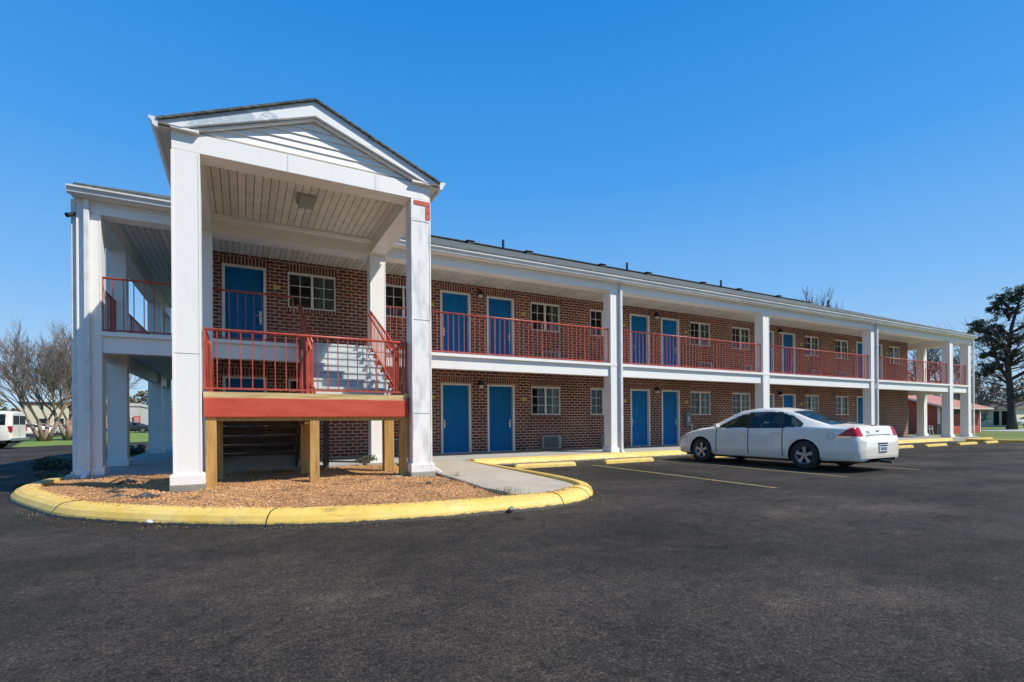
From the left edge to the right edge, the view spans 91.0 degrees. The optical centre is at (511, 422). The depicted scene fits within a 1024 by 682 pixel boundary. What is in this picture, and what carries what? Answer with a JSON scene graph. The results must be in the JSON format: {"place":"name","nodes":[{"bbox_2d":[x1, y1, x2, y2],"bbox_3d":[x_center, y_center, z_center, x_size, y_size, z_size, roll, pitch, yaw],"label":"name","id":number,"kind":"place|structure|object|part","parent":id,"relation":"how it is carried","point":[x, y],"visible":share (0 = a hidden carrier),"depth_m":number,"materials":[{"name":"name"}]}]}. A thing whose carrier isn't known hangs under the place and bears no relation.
{"place":"outdoors","nodes":[
{"label":"outdoors","id":0,"kind":"place"},
{"bbox_2d":[15,431,172,446],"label":"lawn","id":1,"kind":"structure","parent":0,"point":[138,437],"depth_m":36.68,"materials":[{"name":"green plant"}]},
{"bbox_2d":[0,318,106,440],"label":"bare tree","id":2,"kind":"object","parent":1,"relation":"on","point":[40,435],"visible":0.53,"depth_m":36.96,"materials":[{"name":"brown plant"}]},
{"bbox_2d":[1,316,106,440],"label":"bare tree","id":3,"kind":"object","parent":1,"relation":"on","point":[67,436],"visible":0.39,"depth_m":37.42,"materials":[{"name":"brown plant"}]},
{"bbox_2d":[26,327,143,415],"bbox_3d":[-33.515,-3.294,40.661,8.857,9.526,7.854,0,0,30],"label":"bare tree","id":4,"kind":"object","parent":1,"relation":"on","point":[136,381],"visible":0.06,"depth_m":39.85,"materials":[{"name":"brown plant"}]},
{"bbox_2d":[67,405,106,431],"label":"brick store","id":5,"kind":"structure","parent":1,"relation":"on","point":[68,407],"depth_m":84.63,"materials":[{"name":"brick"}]},
{"bbox_2d":[130,403,147,431],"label":"pale store","id":6,"kind":"structure","parent":1,"relation":"on","point":[139,409],"depth_m":91.49,"materials":[{"name":"white plastic"}]},
{"bbox_2d":[28,464,577,510],"bbox_3d":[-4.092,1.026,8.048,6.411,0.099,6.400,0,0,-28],"label":"mulch bed","id":7,"kind":"object","parent":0,"point":[288,477],"visible":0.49,"depth_m":7.57,"materials":[{"name":"brown wood"}]},
{"bbox_2d":[103,489,126,492],"bbox_3d":[-5.784,0.987,7.335,0.279,0.042,0.184,0,0,-28],"label":"fabric scrap","id":8,"kind":"object","parent":7,"relation":"on","point":[115,490],"visible":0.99,"depth_m":7.30,"materials":[{"name":"fabric"}]},
{"bbox_2d":[108,494,129,497],"bbox_3d":[-5.367,0.993,6.882,0.275,0.044,0.216,0,0,-28],"label":"fabric scrap","id":9,"kind":"object","parent":7,"relation":"on","point":[119,495],"visible":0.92,"depth_m":6.85,"materials":[{"name":"fabric"}]},
{"bbox_2d":[113,478,137,483],"bbox_3d":[-6.596,0.988,8.607,0.319,0.072,0.301,0,0,-28],"label":"fabric scrap","id":10,"kind":"object","parent":7,"relation":"on","point":[128,480],"visible":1,"depth_m":8.58,"materials":[{"name":"fabric"}]},
{"bbox_2d":[129,492,162,497],"bbox_3d":[-4.966,0.970,6.810,0.378,0.063,0.274,0,0,-28],"label":"fabric scrap","id":11,"kind":"object","parent":7,"relation":"on","point":[146,494],"visible":1,"depth_m":6.78,"materials":[{"name":"fabric"}]},
{"bbox_2d":[354,454,377,465],"bbox_3d":[-3.377,0.884,11.529,0.500,0.336,0.465,0,0,17],"label":"shrub","id":12,"kind":"object","parent":7,"relation":"on","point":[371,457],"visible":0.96,"depth_m":11.44,"materials":[{"name":"green plant"}]},
{"bbox_2d":[396,463,511,494],"bbox_3d":[-1.438,1.031,9.715,0.159,0.100,6.104,0,0,-27],"label":"ramp edge","id":13,"kind":"object","parent":7,"relation":"on","point":[470,483],"visible":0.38,"depth_m":7.91,"materials":[{"name":"concrete"}]},
{"bbox_2d":[481,485,520,492],"bbox_3d":[-0.137,0.932,7.181,0.731,0.119,0.503,0,0,-12],"label":"weed tuft","id":14,"kind":"object","parent":7,"relation":"on","point":[505,490],"visible":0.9,"depth_m":7.12,"materials":[{"name":"green plant"}]},
{"bbox_2d":[478,488,530,495],"bbox_3d":[-0.143,0.912,6.811,0.628,0.158,0.709,0,0,-45],"label":"weed tuft","id":15,"kind":"object","parent":7,"relation":"on","point":[497,491],"visible":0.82,"depth_m":6.83,"materials":[{"name":"green plant"}]},
{"bbox_2d":[0,434,1023,681],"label":"parking lot","id":16,"kind":"structure","parent":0,"point":[886,572],"depth_m":3.44,"materials":[{"name":"black asphalt"}]},
{"bbox_2d":[0,411,29,447],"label":"parked van","id":17,"kind":"object","parent":16,"relation":"on","point":[13,429],"visible":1,"depth_m":25.15,"materials":[{"name":"white metal"}]},
{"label":"rear window","id":18,"kind":"part","parent":17,"relation":"part of","materials":[{"name":"black glass"}]},
{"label":"rear window","id":19,"kind":"part","parent":17,"relation":"part of","materials":[{"name":"black glass"}]},
{"bbox_2d":[26,423,56,434],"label":"parked car","id":20,"kind":"object","parent":16,"relation":"on","point":[29,431],"visible":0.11,"depth_m":57.44,"materials":[{"name":"white metal"}]},
{"bbox_2d":[27,423,65,434],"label":"parked car","id":21,"kind":"object","parent":16,"relation":"on","point":[58,430],"visible":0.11,"depth_m":62.86,"materials":[{"name":"silver metal"}]},
{"bbox_2d":[9,460,593,527],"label":"island kerb","id":22,"kind":"structure","parent":16,"relation":"on","point":[27,497],"depth_m":5.86,"materials":[{"name":"yellow paint"}]},
{"bbox_2d":[50,487,589,527],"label":"kerb joints","id":23,"kind":"object","parent":22,"relation":"on","point":[276,508],"visible":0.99,"depth_m":6.28,"materials":[{"name":"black concrete"}]},
{"bbox_2d":[432,460,574,493],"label":"ramp","id":24,"kind":"structure","parent":22,"relation":"on","point":[488,476],"depth_m":9.00,"materials":[{"name":"concrete"}]},
{"bbox_2d":[2,492,602,532],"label":"leaf litter","id":25,"kind":"object","parent":16,"relation":"on","point":[85,522],"visible":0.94,"depth_m":5.80,"materials":[{"name":"brown plant"}]},
{"bbox_2d":[514,461,575,468],"bbox_3d":[0.843,1.061,12.603,1.720,0.105,0.150,0,0,-25],"label":"wheel stop","id":26,"kind":"object","parent":16,"relation":"on","point":[541,465],"visible":0.9,"depth_m":12.52,"materials":[{"name":"yellow paint"}]},
{"bbox_2d":[603,457,653,463],"bbox_3d":[3.233,1.043,13.859,1.720,0.105,0.150,0,0,-29],"label":"wheel stop","id":27,"kind":"object","parent":16,"relation":"on","point":[627,460],"visible":1,"depth_m":13.76,"materials":[{"name":"yellow paint"}]},
{"bbox_2d":[595,465,776,487],"bbox_3d":[3.237,1.092,10.714,0.100,0.001,5.254,0,0,-26],"label":"parking line","id":28,"kind":"object","parent":16,"relation":"on","point":[693,477],"visible":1,"depth_m":9.79,"materials":[{"name":"paint"}]},
{"bbox_2d":[690,455,722,458],"bbox_3d":[6.126,1.021,15.384,1.720,0.105,0.150,0,0,-28],"label":"wheel stop","id":29,"kind":"object","parent":16,"relation":"on","point":[692,457],"visible":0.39,"depth_m":15.30,"materials":[{"name":"yellow paint"}]},
{"bbox_2d":[668,460,845,476],"bbox_3d":[5.495,1.075,12.206,0.100,0.001,5.158,0,0,-25],"label":"parking line","id":30,"kind":"object","parent":16,"relation":"on","point":[758,468],"visible":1,"depth_m":11.49,"materials":[{"name":"paint"}]},
{"bbox_2d":[679,408,898,469],"bbox_3d":[6.747,0.344,12.984,2.088,1.451,5.048,0,0,-29],"label":"parked sedan","id":31,"kind":"object","parent":16,"relation":"on","point":[804,439],"visible":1,"depth_m":11.86,"materials":[{"name":"white metal"}]},
{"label":"door","id":32,"kind":"part","parent":31,"relation":"part of","materials":[{"name":"white metal"}]},
{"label":"door","id":33,"kind":"part","parent":31,"relation":"part of","materials":[{"name":"white metal"}]},
{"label":"side window","id":34,"kind":"part","parent":31,"relation":"part of","materials":[{"name":"glass"}]},
{"bbox_2d":[899,445,913,448],"bbox_3d":[15.258,0.953,19.724,1.720,0.105,0.150,0,0,-28],"label":"wheel stop","id":35,"kind":"object","parent":16,"relation":"on","point":[906,446],"visible":0.54,"depth_m":19.80,"materials":[{"name":"yellow paint"}]},
{"bbox_2d":[924,443,947,446],"bbox_3d":[17.662,0.934,20.953,1.720,0.105,0.150,0,0,-28],"label":"wheel stop","id":36,"kind":"object","parent":16,"relation":"on","point":[934,445],"visible":1,"depth_m":20.81,"materials":[{"name":"yellow paint"}]},
{"bbox_2d":[957,442,977,444],"bbox_3d":[20.111,0.916,22.206,1.720,0.105,0.150,0,0,-28],"label":"wheel stop","id":37,"kind":"object","parent":16,"relation":"on","point":[964,443],"visible":0.9,"depth_m":22.02,"materials":[{"name":"yellow paint"}]},
{"bbox_2d":[983,440,998,443],"bbox_3d":[22.227,0.900,23.338,1.376,0.105,0.150,0,0,-29],"label":"wheel stop","id":38,"kind":"object","parent":16,"relation":"on","point":[987,442],"visible":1,"depth_m":23.16,"materials":[{"name":"yellow paint"}]},
{"bbox_2d":[0,0,1023,409],"label":"sky","id":39,"kind":"structure","parent":0,"point":[870,151],"materials":[{"name":"blue"}]},
{"bbox_2d":[11,426,1023,487],"bbox_3d":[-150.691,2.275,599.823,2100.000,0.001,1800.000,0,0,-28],"label":"ground","id":40,"kind":"structure","parent":0,"point":[1016,435],"depth_m":36.50,"materials":[{"name":"green plant"}]},
{"bbox_2d":[19,402,69,426],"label":"cream building","id":41,"kind":"structure","parent":40,"relation":"on","point":[38,412],"depth_m":96.89,"materials":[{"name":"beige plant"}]},
{"bbox_2d":[39,418,45,425],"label":"window","id":42,"kind":"structure","parent":41,"relation":"in","point":[42,420],"depth_m":96.78,"materials":[{"name":"black glass"}]},
{"bbox_2d":[27,456,72,474],"bbox_3d":[-9.388,0.930,10.309,0.738,0.534,0.901,0,0,-28],"label":"shrub","id":43,"kind":"object","parent":40,"relation":"on","point":[51,463],"visible":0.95,"depth_m":10.10,"materials":[{"name":"green plant"}]},
{"bbox_2d":[0,390,147,424],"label":"tree line","id":44,"kind":"object","parent":40,"relation":"on","point":[132,400],"visible":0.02,"depth_m":130.43,"materials":[{"name":"green plant"}]},
{"bbox_2d":[130,446,142,456],"bbox_3d":[-12.435,0.991,16.309,0.687,0.463,1.297,0,0,-28],"label":"hedge shrub","id":45,"kind":"object","parent":40,"relation":"on","point":[135,451],"visible":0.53,"depth_m":16.37,"materials":[{"name":"green plant"}]},
{"bbox_2d":[130,444,145,455],"bbox_3d":[-13.357,0.993,17.764,0.784,0.471,0.989,0,0,11],"label":"hedge shrub","id":46,"kind":"object","parent":40,"relation":"on","point":[140,447],"visible":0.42,"depth_m":17.79,"materials":[{"name":"green plant"}]},
{"bbox_2d":[203,304,408,487],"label":"wooden staircase","id":47,"kind":"structure","parent":40,"relation":"on","point":[359,382],"depth_m":9.33,"materials":[{"name":"red paint"}]},
{"bbox_2d":[64,98,978,492],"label":"motel building","id":48,"kind":"structure","parent":40,"relation":"on","point":[266,216],"depth_m":13.96,"materials":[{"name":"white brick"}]},
{"bbox_2d":[222,376,266,444],"bbox_3d":[-7.027,-0.098,13.253,1.030,2.219,0.136,0,0,-28],"label":"door","id":49,"kind":"structure","parent":48,"relation":"in","point":[235,381],"depth_m":13.26,"materials":[{"name":"blue paint"}]},
{"bbox_2d":[222,263,266,341],"bbox_3d":[-7.049,-3.017,13.253,1.030,2.219,0.136,0,0,-28],"label":"door","id":50,"kind":"structure","parent":48,"relation":"in","point":[234,276],"depth_m":13.28,"materials":[{"name":"blue paint"}]},
{"bbox_2d":[288,272,335,311],"bbox_3d":[-5.603,-3.610,14.082,1.250,1.035,0.194,0,0,-28],"label":"window","id":51,"kind":"structure","parent":48,"relation":"in","point":[325,286],"depth_m":14.24,"materials":[{"name":"paint"}]},
{"bbox_2d":[289,378,336,399],"bbox_3d":[-5.585,-0.690,14.090,1.250,1.035,0.213,0,0,-28],"label":"window","id":52,"kind":"structure","parent":48,"relation":"in","point":[290,380],"depth_m":13.85,"materials":[{"name":"paint"}]},
{"bbox_2d":[386,284,406,317],"bbox_3d":[-3.318,-3.628,15.313,1.200,1.035,0.210,0,0,-28],"label":"window","id":53,"kind":"structure","parent":48,"relation":"in","point":[387,285],"depth_m":15.18,"materials":[{"name":"glass"}]},
{"bbox_2d":[440,290,470,353],"bbox_3d":[-1.820,-3.057,16.050,1.030,2.219,0.136,0,0,-28],"label":"door","id":54,"kind":"structure","parent":48,"relation":"in","point":[450,301],"depth_m":16.10,"materials":[{"name":"blue paint"}]},
{"bbox_2d":[441,383,471,453],"bbox_3d":[-1.798,-0.137,16.050,1.030,2.219,0.136,0,0,-28],"label":"door","id":55,"kind":"structure","parent":48,"relation":"in","point":[455,397],"depth_m":16.09,"materials":[{"name":"blue paint"}]},
{"bbox_2d":[486,296,513,356],"bbox_3d":[-0.405,-3.068,16.807,1.020,2.219,0.136,0,0,-28],"label":"door","id":56,"kind":"structure","parent":48,"relation":"in","point":[501,307],"depth_m":16.86,"materials":[{"name":"blue paint"}]},
{"bbox_2d":[487,384,514,451],"bbox_3d":[-0.383,-0.148,16.807,1.020,2.219,0.136,0,0,-28],"label":"door","id":57,"kind":"structure","parent":48,"relation":"in","point":[500,398],"depth_m":16.86,"materials":[{"name":"blue paint"}]},
{"bbox_2d":[531,302,559,331],"bbox_3d":[1.130,-3.661,17.682,1.200,1.035,0.191,0,0,-28],"label":"window","id":58,"kind":"structure","parent":48,"relation":"in","point":[554,311],"depth_m":17.88,"materials":[{"name":"paint"}]},
{"bbox_2d":[531,386,560,414],"bbox_3d":[1.148,-0.741,17.690,1.200,1.035,0.210,0,0,-28],"label":"window","id":59,"kind":"structure","parent":48,"relation":"in","point":[554,391],"depth_m":17.83,"materials":[{"name":"paint"}]},
{"bbox_2d":[590,309,603,336],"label":"window","id":60,"kind":"structure","parent":48,"relation":"in","point":[593,310],"depth_m":18.71,"materials":[{"name":"paint"}]},
{"bbox_2d":[591,388,603,414],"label":"window","id":61,"kind":"structure","parent":48,"relation":"in","point":[602,389],"depth_m":18.80,"materials":[{"name":"paint"}]},
{"bbox_2d":[630,389,649,445],"bbox_3d":[4.987,-0.188,19.679,1.000,2.219,0.136,0,0,-28],"label":"door","id":62,"kind":"structure","parent":48,"relation":"in","point":[639,398],"depth_m":19.74,"materials":[{"name":"blue paint"}]},
{"bbox_2d":[630,313,649,365],"bbox_3d":[4.965,-3.108,19.679,1.000,2.219,0.136,0,0,-28],"label":"door","id":63,"kind":"structure","parent":48,"relation":"in","point":[639,323],"depth_m":19.73,"materials":[{"name":"blue paint"}]},
{"bbox_2d":[661,390,679,444],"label":"door","id":64,"kind":"structure","parent":48,"relation":"in","point":[670,399],"depth_m":20.52,"materials":[{"name":"blue paint"}]},
{"bbox_2d":[661,317,679,366],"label":"door","id":65,"kind":"structure","parent":48,"relation":"in","point":[669,326],"depth_m":20.51,"materials":[{"name":"blue paint"}]},
{"bbox_2d":[690,321,709,345],"bbox_3d":[7.907,-3.712,21.316,1.200,1.035,0.209,0,0,-28],"label":"window","id":66,"kind":"structure","parent":48,"relation":"in","point":[702,327],"depth_m":21.45,"materials":[{"name":"paint"}]},
{"bbox_2d":[691,391,710,414],"bbox_3d":[7.928,-0.792,21.318,1.200,1.035,0.214,0,0,-28],"label":"window","id":67,"kind":"structure","parent":48,"relation":"in","point":[704,394],"depth_m":21.52,"materials":[{"name":"paint"}]},
{"bbox_2d":[732,326,749,349],"bbox_3d":[10.181,-3.729,22.534,1.200,1.035,0.212,0,0,-28],"label":"window","id":68,"kind":"structure","parent":48,"relation":"in","point":[744,333],"depth_m":22.69,"materials":[{"name":"paint"}]},
{"bbox_2d":[733,393,749,414],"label":"window","id":69,"kind":"structure","parent":48,"relation":"in","point":[740,407],"depth_m":22.72,"materials":[{"name":"paint"}]},
{"bbox_2d":[769,331,773,371],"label":"door","id":70,"kind":"structure","parent":48,"relation":"in","point":[771,333],"depth_m":23.50,"materials":[{"name":"blue paint"}]},
{"bbox_2d":[770,394,773,407],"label":"door","id":71,"kind":"structure","parent":48,"relation":"in","point":[771,395],"depth_m":23.51,"materials":[{"name":"blue paint"}]},
{"bbox_2d":[782,394,795,407],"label":"door","id":72,"kind":"structure","parent":48,"relation":"in","point":[789,400],"depth_m":24.19,"materials":[{"name":"blue paint"}]},
{"bbox_2d":[782,332,795,374],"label":"door","id":73,"kind":"structure","parent":48,"relation":"in","point":[788,339],"depth_m":24.14,"materials":[{"name":"blue paint"}]},
{"bbox_2d":[804,335,818,356],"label":"window","id":74,"kind":"structure","parent":48,"relation":"in","point":[813,341],"depth_m":25.21,"materials":[{"name":"paint"}]},
{"bbox_2d":[805,395,818,410],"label":"window","id":75,"kind":"structure","parent":48,"relation":"in","point":[813,407],"depth_m":25.20,"materials":[{"name":"paint"}]},
{"bbox_2d":[835,339,847,358],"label":"window","id":76,"kind":"structure","parent":48,"relation":"in","point":[842,342],"depth_m":26.43,"materials":[{"name":"paint"}]},
{"bbox_2d":[836,396,848,414],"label":"window","id":77,"kind":"structure","parent":48,"relation":"in","point":[843,408],"depth_m":26.38,"materials":[{"name":"paint"}]},
{"bbox_2d":[856,341,862,378],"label":"door","id":78,"kind":"structure","parent":48,"relation":"in","point":[858,344],"depth_m":27.04,"materials":[{"name":"blue paint"}]},
{"bbox_2d":[857,396,862,423],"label":"door","id":79,"kind":"structure","parent":48,"relation":"in","point":[859,398],"depth_m":27.07,"materials":[{"name":"blue paint"}]},
{"bbox_2d":[875,344,882,379],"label":"door","id":80,"kind":"structure","parent":48,"relation":"in","point":[880,351],"depth_m":27.97,"materials":[{"name":"blue paint"}]},
{"bbox_2d":[889,346,899,363],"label":"window","id":81,"kind":"structure","parent":48,"relation":"in","point":[895,350],"depth_m":28.90,"materials":[{"name":"paint"}]},
{"bbox_2d":[470,438,953,464],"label":"walkway kerb","id":82,"kind":"structure","parent":40,"relation":"on","point":[558,458],"depth_m":14.80,"materials":[{"name":"yellow paint"}]},
{"bbox_2d":[797,286,836,305],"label":"bare tree","id":83,"kind":"object","parent":40,"relation":"on","point":[806,294],"visible":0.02,"depth_m":57.60,"materials":[{"name":"brown plant"}]},
{"bbox_2d":[826,291,842,308],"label":"bare tree","id":84,"kind":"object","parent":40,"relation":"on","point":[830,300],"depth_m":57.62,"materials":[{"name":"brown plant"}]},
{"bbox_2d":[908,346,959,395],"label":"bare tree","id":85,"kind":"object","parent":40,"relation":"on","point":[933,354],"visible":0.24,"depth_m":66.11,"materials":[{"name":"brown plant"}]},
{"bbox_2d":[937,424,941,433],"bbox_3d":[32.037,0.494,37.432,0.616,0.770,0.616,0,0,-28],"label":"trash bin","id":86,"kind":"object","parent":40,"relation":"on","point":[939,426],"visible":0.43,"depth_m":37.36,"materials":[{"name":"grey plastic"}]},
{"bbox_2d":[908,395,993,433],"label":"red shed","id":87,"kind":"structure","parent":40,"relation":"on","point":[934,410],"depth_m":40.09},
{"bbox_2d":[933,363,984,403],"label":"bare tree","id":88,"kind":"object","parent":40,"relation":"on","point":[971,385],"visible":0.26,"depth_m":61.91,"materials":[{"name":"brown plant"}]},
{"bbox_2d":[911,376,1023,404],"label":"undergrowth","id":89,"kind":"object","parent":40,"relation":"on","point":[1002,395],"depth_m":87.89,"materials":[{"name":"green plant"}]},
{"bbox_2d":[936,284,1023,428],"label":"evergreen tree","id":90,"kind":"object","parent":40,"relation":"on","point":[997,344],"visible":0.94,"depth_m":54.06,"materials":[{"name":"green plant"}]},
{"bbox_2d":[954,370,1006,414],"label":"bare tree","id":91,"kind":"object","parent":40,"relation":"on","point":[991,391],"visible":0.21,"depth_m":64.45,"materials":[{"name":"brown plant"}]},
{"bbox_2d":[966,437,1023,442],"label":"lot kerb","id":92,"kind":"structure","parent":40,"relation":"on","point":[983,439],"depth_m":24.11,"materials":[{"name":"yellow paint"}]},
{"bbox_2d":[981,402,1023,426],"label":"house","id":93,"kind":"structure","parent":40,"relation":"on","point":[998,417],"depth_m":72.31,"materials":[{"name":"white"}]},
{"bbox_2d":[992,410,999,424],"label":"window","id":94,"kind":"structure","parent":93,"relation":"in","point":[996,412],"depth_m":72.24,"materials":[{"name":"black glass"}]},
{"bbox_2d":[1000,410,1006,424],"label":"window","id":95,"kind":"structure","parent":93,"relation":"in","point":[1004,412],"depth_m":71.47,"materials":[{"name":"black glass"}]},
{"bbox_2d":[1017,417,1023,425],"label":"parked car","id":96,"kind":"object","parent":40,"relation":"on","point":[1020,421],"visible":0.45,"depth_m":68.78,"materials":[{"name":"white metal"}]},
{"bbox_2d":[62,435,979,479],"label":"walkway","id":97,"kind":"structure","parent":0,"point":[144,464],"depth_m":14.29,"materials":[{"name":"concrete"}]},
{"bbox_2d":[29,469,72,478],"bbox_3d":[-8.665,1.019,9.638,0.847,0.248,0.425,0,0,-28],"label":"shrub","id":98,"kind":"object","parent":97,"relation":"on","point":[48,474],"visible":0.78,"depth_m":9.50,"materials":[{"name":"green plant"}]},
{"bbox_2d":[981,428,1023,430],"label":"driveway","id":99,"kind":"structure","parent":0,"point":[1004,430],"depth_m":49.41,"materials":[{"name":"concrete"}]},
{"label":"far street","id":100,"kind":"structure","parent":0,"visible":0},
{"bbox_2d":[106,422,147,432],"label":"parked car","id":101,"kind":"object","parent":100,"relation":"on","point":[142,428],"visible":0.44,"depth_m":77.28,"materials":[{"name":"black metal"}]},
{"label":"door","id":102,"kind":"part","parent":101,"relation":"part of","materials":[{"name":"black metal"}]},
{"bbox_2d":[133,416,139,431],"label":"road sign","id":103,"kind":"object","parent":100,"relation":"on","point":[136,418],"visible":0.74,"depth_m":80.19,"materials":[{"name":"red metal"}]}
]}

